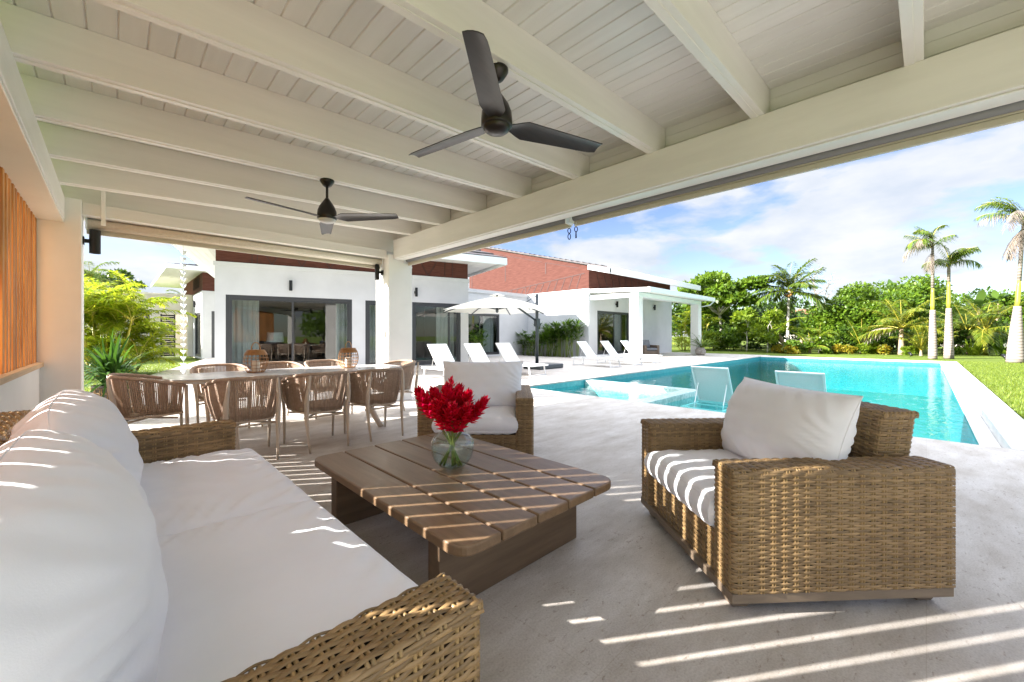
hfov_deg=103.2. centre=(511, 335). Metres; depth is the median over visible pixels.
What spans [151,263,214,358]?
entry wing
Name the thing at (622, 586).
terrace floor
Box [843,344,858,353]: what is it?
garden bush
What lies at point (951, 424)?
pool basin
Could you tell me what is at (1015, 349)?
royal palm
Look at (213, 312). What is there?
window
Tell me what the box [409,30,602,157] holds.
ceiling fan
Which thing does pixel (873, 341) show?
garden bush
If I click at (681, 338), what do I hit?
areca palm
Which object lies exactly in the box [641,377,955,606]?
wicker armchair
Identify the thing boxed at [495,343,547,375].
sun lounger
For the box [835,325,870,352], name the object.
garden bush
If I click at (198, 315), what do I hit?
window
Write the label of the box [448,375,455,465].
ginger flower
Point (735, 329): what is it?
garden bush
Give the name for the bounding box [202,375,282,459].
rope chair
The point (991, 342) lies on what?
coconut palm
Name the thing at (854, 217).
sky
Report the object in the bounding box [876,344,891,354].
garden bush
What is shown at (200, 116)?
pavilion
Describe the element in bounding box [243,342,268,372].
rattan lantern
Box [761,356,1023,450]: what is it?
pool coping
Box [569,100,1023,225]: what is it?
roller blind
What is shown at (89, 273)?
coconut palm
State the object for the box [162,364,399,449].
dining table
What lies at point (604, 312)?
sliding door
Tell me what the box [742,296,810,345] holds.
leafy tree
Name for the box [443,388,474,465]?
ginger flower
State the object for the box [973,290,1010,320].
banana plant
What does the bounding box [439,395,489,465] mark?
ginger flower
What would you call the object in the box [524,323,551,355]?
lady palm
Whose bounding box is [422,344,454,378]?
sun lounger
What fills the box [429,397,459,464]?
ginger flower
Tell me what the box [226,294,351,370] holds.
window
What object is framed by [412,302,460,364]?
window
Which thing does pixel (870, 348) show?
garden bush
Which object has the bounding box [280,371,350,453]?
rope chair
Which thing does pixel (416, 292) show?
wall lamp
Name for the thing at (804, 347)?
garden bush
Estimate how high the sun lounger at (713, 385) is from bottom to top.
1.138 m
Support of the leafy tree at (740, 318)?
on the lawn at (991, 357)
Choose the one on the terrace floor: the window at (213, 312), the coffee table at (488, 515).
the coffee table at (488, 515)
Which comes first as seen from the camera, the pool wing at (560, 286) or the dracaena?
the dracaena
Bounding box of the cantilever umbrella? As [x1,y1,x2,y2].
[443,293,562,369]
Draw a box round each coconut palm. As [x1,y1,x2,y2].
[84,261,119,289]
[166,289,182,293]
[742,317,814,345]
[752,258,835,339]
[852,296,944,354]
[917,295,1021,353]
[937,298,1023,354]
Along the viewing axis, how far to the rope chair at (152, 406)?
4.01 m
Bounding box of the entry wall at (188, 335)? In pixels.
[85,289,192,356]
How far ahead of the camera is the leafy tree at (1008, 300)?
35.83 m
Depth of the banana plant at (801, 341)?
34.95 m
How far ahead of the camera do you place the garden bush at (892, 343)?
29.14 m
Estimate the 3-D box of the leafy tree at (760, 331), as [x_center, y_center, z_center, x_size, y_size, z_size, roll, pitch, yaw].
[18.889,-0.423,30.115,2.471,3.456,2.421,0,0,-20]
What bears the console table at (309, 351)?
on the house at (327, 310)
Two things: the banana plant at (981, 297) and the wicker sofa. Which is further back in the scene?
the banana plant at (981, 297)
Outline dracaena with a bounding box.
[84,331,173,396]
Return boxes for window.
[195,312,200,356]
[212,311,214,357]
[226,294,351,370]
[365,300,375,363]
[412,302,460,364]
[468,314,498,355]
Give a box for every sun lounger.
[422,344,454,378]
[464,343,489,361]
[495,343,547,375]
[571,341,622,367]
[596,341,643,364]
[617,340,662,362]
[681,366,732,412]
[775,370,826,391]
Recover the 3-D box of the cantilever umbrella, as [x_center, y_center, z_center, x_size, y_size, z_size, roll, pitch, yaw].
[-0.100,-0.140,13.579,4.368,2.680,3.566,0,0,-10]
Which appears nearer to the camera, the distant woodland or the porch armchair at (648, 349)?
the porch armchair at (648, 349)
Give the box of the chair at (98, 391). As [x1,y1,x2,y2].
[90,383,131,420]
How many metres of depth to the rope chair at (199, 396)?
5.32 m
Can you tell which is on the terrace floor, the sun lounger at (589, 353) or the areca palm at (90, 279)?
the sun lounger at (589, 353)
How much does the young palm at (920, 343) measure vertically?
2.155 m
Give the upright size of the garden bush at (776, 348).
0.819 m
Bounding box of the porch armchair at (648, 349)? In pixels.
[643,340,658,354]
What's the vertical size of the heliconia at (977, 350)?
1.301 m
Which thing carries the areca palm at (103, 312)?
on the lawn at (991, 357)
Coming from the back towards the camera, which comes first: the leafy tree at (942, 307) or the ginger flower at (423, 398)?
the leafy tree at (942, 307)
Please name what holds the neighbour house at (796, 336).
on the lawn at (991, 357)
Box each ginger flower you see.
[412,385,462,465]
[428,386,459,465]
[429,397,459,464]
[438,381,456,464]
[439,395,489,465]
[441,400,463,449]
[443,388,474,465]
[447,400,472,458]
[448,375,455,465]
[452,382,464,465]
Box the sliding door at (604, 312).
[597,311,628,354]
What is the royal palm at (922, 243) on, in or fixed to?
on the lawn at (991, 357)
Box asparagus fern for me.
[685,333,717,347]
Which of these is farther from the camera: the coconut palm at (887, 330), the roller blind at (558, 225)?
the coconut palm at (887, 330)
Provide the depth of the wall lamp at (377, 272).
7.36 m
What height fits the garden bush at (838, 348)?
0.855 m
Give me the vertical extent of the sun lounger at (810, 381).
1.138 m
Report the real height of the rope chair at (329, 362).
0.819 m
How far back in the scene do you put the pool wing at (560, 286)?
24.43 m
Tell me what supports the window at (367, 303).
in the house at (327, 310)
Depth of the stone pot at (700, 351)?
24.31 m
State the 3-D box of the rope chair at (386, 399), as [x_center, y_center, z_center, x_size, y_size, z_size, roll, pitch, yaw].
[-1.651,0.793,4.931,0.642,0.819,0.616,0,0,-43]
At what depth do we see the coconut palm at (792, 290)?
33.53 m
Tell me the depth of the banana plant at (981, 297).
32.72 m
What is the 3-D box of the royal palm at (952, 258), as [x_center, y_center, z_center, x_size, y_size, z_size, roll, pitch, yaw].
[24.406,-2.013,22.572,2.632,6.626,1.725,0,0,13]
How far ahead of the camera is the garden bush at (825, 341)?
28.39 m
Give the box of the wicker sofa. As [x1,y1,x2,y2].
[0,389,484,681]
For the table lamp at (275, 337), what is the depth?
12.54 m
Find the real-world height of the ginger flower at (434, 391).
0.491 m
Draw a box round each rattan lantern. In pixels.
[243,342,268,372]
[338,341,358,367]
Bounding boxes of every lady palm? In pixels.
[468,324,490,346]
[516,331,534,355]
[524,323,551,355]
[539,325,560,356]
[544,321,576,356]
[555,318,585,356]
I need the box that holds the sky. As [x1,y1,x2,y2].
[84,121,1023,336]
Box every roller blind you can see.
[85,217,382,268]
[404,218,572,265]
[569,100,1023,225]
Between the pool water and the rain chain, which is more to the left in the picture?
the rain chain
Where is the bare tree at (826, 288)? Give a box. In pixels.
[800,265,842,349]
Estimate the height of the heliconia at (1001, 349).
1.338 m
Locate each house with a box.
[171,244,506,371]
[784,309,812,342]
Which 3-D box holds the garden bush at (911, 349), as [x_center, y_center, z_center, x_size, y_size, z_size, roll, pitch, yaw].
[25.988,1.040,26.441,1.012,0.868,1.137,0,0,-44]
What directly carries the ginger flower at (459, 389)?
in the glass vase
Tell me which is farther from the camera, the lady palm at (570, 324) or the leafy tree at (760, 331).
the leafy tree at (760, 331)
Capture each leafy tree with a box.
[94,268,148,291]
[672,302,731,325]
[677,270,775,348]
[701,305,785,347]
[729,306,767,351]
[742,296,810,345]
[747,306,788,352]
[796,295,876,346]
[810,281,909,351]
[834,287,940,342]
[863,273,952,332]
[917,292,976,346]
[955,286,1010,347]
[955,319,1023,346]
[969,289,1023,324]
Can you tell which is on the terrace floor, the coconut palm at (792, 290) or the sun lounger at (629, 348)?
the sun lounger at (629, 348)
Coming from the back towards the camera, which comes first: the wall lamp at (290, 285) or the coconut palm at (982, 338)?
the coconut palm at (982, 338)
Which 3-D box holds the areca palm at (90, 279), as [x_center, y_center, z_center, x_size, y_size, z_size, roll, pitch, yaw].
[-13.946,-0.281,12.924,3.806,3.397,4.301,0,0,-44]
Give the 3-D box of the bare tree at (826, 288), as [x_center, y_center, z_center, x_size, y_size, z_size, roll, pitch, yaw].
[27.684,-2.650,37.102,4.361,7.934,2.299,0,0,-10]
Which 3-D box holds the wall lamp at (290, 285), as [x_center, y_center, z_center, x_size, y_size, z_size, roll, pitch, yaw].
[-6.548,-1.470,12.011,0.090,0.300,0.145,0,0,-29]
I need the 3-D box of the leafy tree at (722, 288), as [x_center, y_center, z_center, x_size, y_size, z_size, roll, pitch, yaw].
[19.336,-2.573,38.026,6.922,7.760,8.892,0,0,6]
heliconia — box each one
[954,342,972,354]
[956,338,989,354]
[984,336,1006,355]
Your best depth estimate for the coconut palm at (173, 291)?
59.73 m
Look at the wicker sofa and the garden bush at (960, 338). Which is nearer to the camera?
the wicker sofa
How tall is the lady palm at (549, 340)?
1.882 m
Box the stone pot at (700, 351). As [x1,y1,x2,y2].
[695,347,705,354]
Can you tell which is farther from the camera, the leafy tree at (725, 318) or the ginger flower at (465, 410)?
the leafy tree at (725, 318)
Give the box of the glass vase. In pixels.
[431,430,473,469]
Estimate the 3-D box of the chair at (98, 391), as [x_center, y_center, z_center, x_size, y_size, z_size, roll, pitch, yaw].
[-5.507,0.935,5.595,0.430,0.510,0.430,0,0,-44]
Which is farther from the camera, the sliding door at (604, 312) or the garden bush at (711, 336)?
the garden bush at (711, 336)
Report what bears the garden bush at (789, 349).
on the lawn at (991, 357)
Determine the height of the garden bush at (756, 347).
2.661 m
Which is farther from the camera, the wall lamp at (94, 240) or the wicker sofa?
the wall lamp at (94, 240)
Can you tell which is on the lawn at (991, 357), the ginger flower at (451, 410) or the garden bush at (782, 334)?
the garden bush at (782, 334)
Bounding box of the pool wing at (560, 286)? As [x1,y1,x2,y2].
[468,247,700,356]
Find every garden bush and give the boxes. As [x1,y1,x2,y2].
[702,330,726,350]
[714,327,760,350]
[719,329,740,350]
[742,324,766,349]
[759,327,785,349]
[770,344,784,352]
[782,339,815,352]
[782,344,800,353]
[814,336,834,353]
[831,343,844,353]
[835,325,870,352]
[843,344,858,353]
[855,342,879,353]
[865,340,885,343]
[872,328,921,352]
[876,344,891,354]
[900,345,922,354]
[916,328,974,353]
[970,329,1007,352]
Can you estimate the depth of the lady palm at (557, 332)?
22.55 m
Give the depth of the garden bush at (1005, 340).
29.53 m
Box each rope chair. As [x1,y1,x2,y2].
[106,373,188,424]
[190,363,250,427]
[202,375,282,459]
[256,361,307,425]
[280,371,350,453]
[304,359,352,418]
[343,367,404,441]
[366,360,418,412]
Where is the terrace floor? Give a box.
[126,352,1023,681]
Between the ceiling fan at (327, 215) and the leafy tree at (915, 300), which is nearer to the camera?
the ceiling fan at (327, 215)
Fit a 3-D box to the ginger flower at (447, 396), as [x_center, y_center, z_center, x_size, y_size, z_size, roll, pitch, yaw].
[-0.390,0.539,2.461,0.130,0.530,0.140,0,0,-2]
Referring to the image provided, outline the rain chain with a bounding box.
[180,246,186,373]
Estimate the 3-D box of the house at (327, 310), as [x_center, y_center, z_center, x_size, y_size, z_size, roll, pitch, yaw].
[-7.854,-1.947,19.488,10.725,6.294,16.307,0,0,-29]
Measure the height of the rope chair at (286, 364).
0.819 m
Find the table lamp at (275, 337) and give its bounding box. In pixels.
[266,332,283,360]
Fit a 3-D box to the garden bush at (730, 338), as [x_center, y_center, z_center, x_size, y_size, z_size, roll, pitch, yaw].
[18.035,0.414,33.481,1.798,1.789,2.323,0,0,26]
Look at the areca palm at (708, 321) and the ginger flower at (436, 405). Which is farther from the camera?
the areca palm at (708, 321)
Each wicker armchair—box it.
[417,361,533,454]
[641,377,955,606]
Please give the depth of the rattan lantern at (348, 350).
5.58 m
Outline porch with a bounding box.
[588,286,714,359]
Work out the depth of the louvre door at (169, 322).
22.47 m
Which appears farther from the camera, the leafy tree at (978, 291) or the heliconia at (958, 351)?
the leafy tree at (978, 291)
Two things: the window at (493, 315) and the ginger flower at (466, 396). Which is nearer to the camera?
the ginger flower at (466, 396)
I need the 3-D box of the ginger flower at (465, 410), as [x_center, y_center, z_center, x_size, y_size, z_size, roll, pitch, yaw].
[-0.323,0.595,2.468,0.124,0.420,0.228,0,0,-44]
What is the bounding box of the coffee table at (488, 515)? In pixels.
[315,432,610,594]
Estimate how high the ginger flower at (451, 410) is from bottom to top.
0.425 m
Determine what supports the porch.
on the terrace floor
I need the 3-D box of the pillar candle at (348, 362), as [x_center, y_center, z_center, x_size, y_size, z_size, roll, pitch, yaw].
[-2.281,0.371,5.660,0.086,0.140,0.086,0,0,-44]
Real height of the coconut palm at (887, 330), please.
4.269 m
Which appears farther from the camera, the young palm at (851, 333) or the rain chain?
the young palm at (851, 333)
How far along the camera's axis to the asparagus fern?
24.42 m
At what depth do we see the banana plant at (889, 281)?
37.43 m
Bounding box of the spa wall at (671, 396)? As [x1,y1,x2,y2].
[585,379,700,407]
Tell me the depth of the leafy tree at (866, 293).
31.13 m
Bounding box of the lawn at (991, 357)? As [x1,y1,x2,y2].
[84,337,1023,418]
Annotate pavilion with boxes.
[0,0,1023,411]
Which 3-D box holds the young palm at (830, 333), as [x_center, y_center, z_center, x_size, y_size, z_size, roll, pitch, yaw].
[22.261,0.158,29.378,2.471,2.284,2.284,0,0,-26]
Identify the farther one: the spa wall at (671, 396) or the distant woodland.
the distant woodland
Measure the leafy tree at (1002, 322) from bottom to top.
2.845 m
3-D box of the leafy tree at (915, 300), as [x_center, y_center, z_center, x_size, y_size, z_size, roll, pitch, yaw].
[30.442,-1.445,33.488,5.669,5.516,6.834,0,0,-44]
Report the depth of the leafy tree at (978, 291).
38.27 m
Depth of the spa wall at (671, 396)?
9.99 m
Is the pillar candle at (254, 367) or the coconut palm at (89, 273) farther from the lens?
the coconut palm at (89, 273)
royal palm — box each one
[902,225,957,359]
[921,241,981,358]
[974,197,1023,362]
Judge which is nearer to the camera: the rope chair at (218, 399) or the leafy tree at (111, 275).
the rope chair at (218, 399)
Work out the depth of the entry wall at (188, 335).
22.78 m
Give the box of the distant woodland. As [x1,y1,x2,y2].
[672,303,962,342]
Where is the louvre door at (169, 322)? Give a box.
[160,314,174,356]
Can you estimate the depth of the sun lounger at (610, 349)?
17.27 m
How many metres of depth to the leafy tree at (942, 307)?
35.49 m
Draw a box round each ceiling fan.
[245,178,397,234]
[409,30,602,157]
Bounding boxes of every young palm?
[780,327,832,353]
[800,322,839,352]
[828,317,895,353]
[889,322,958,355]
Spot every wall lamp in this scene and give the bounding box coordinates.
[83,229,100,253]
[289,280,292,290]
[375,264,382,279]
[414,288,417,296]
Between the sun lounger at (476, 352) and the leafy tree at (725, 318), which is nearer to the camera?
the sun lounger at (476, 352)
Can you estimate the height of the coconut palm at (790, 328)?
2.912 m
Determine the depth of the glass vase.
2.52 m
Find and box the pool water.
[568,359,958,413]
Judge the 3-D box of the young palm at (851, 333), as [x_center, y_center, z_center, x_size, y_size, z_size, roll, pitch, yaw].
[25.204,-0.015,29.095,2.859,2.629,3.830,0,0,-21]
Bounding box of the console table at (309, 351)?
[260,343,310,359]
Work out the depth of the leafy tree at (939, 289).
32.60 m
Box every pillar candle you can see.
[252,360,259,371]
[345,357,351,366]
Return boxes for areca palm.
[84,270,195,379]
[84,277,147,372]
[84,290,187,373]
[672,310,706,350]
[675,307,724,346]
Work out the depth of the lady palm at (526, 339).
24.01 m
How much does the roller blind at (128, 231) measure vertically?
0.185 m
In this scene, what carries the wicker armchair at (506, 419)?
on the terrace floor
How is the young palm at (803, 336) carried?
on the lawn at (991, 357)
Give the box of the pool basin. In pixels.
[530,357,978,444]
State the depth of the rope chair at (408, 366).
6.08 m
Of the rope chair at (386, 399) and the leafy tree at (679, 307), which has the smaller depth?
the rope chair at (386, 399)
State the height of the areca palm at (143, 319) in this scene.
2.847 m
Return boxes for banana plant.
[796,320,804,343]
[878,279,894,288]
[963,289,1000,324]
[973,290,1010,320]
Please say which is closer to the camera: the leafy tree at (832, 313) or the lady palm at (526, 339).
the lady palm at (526, 339)

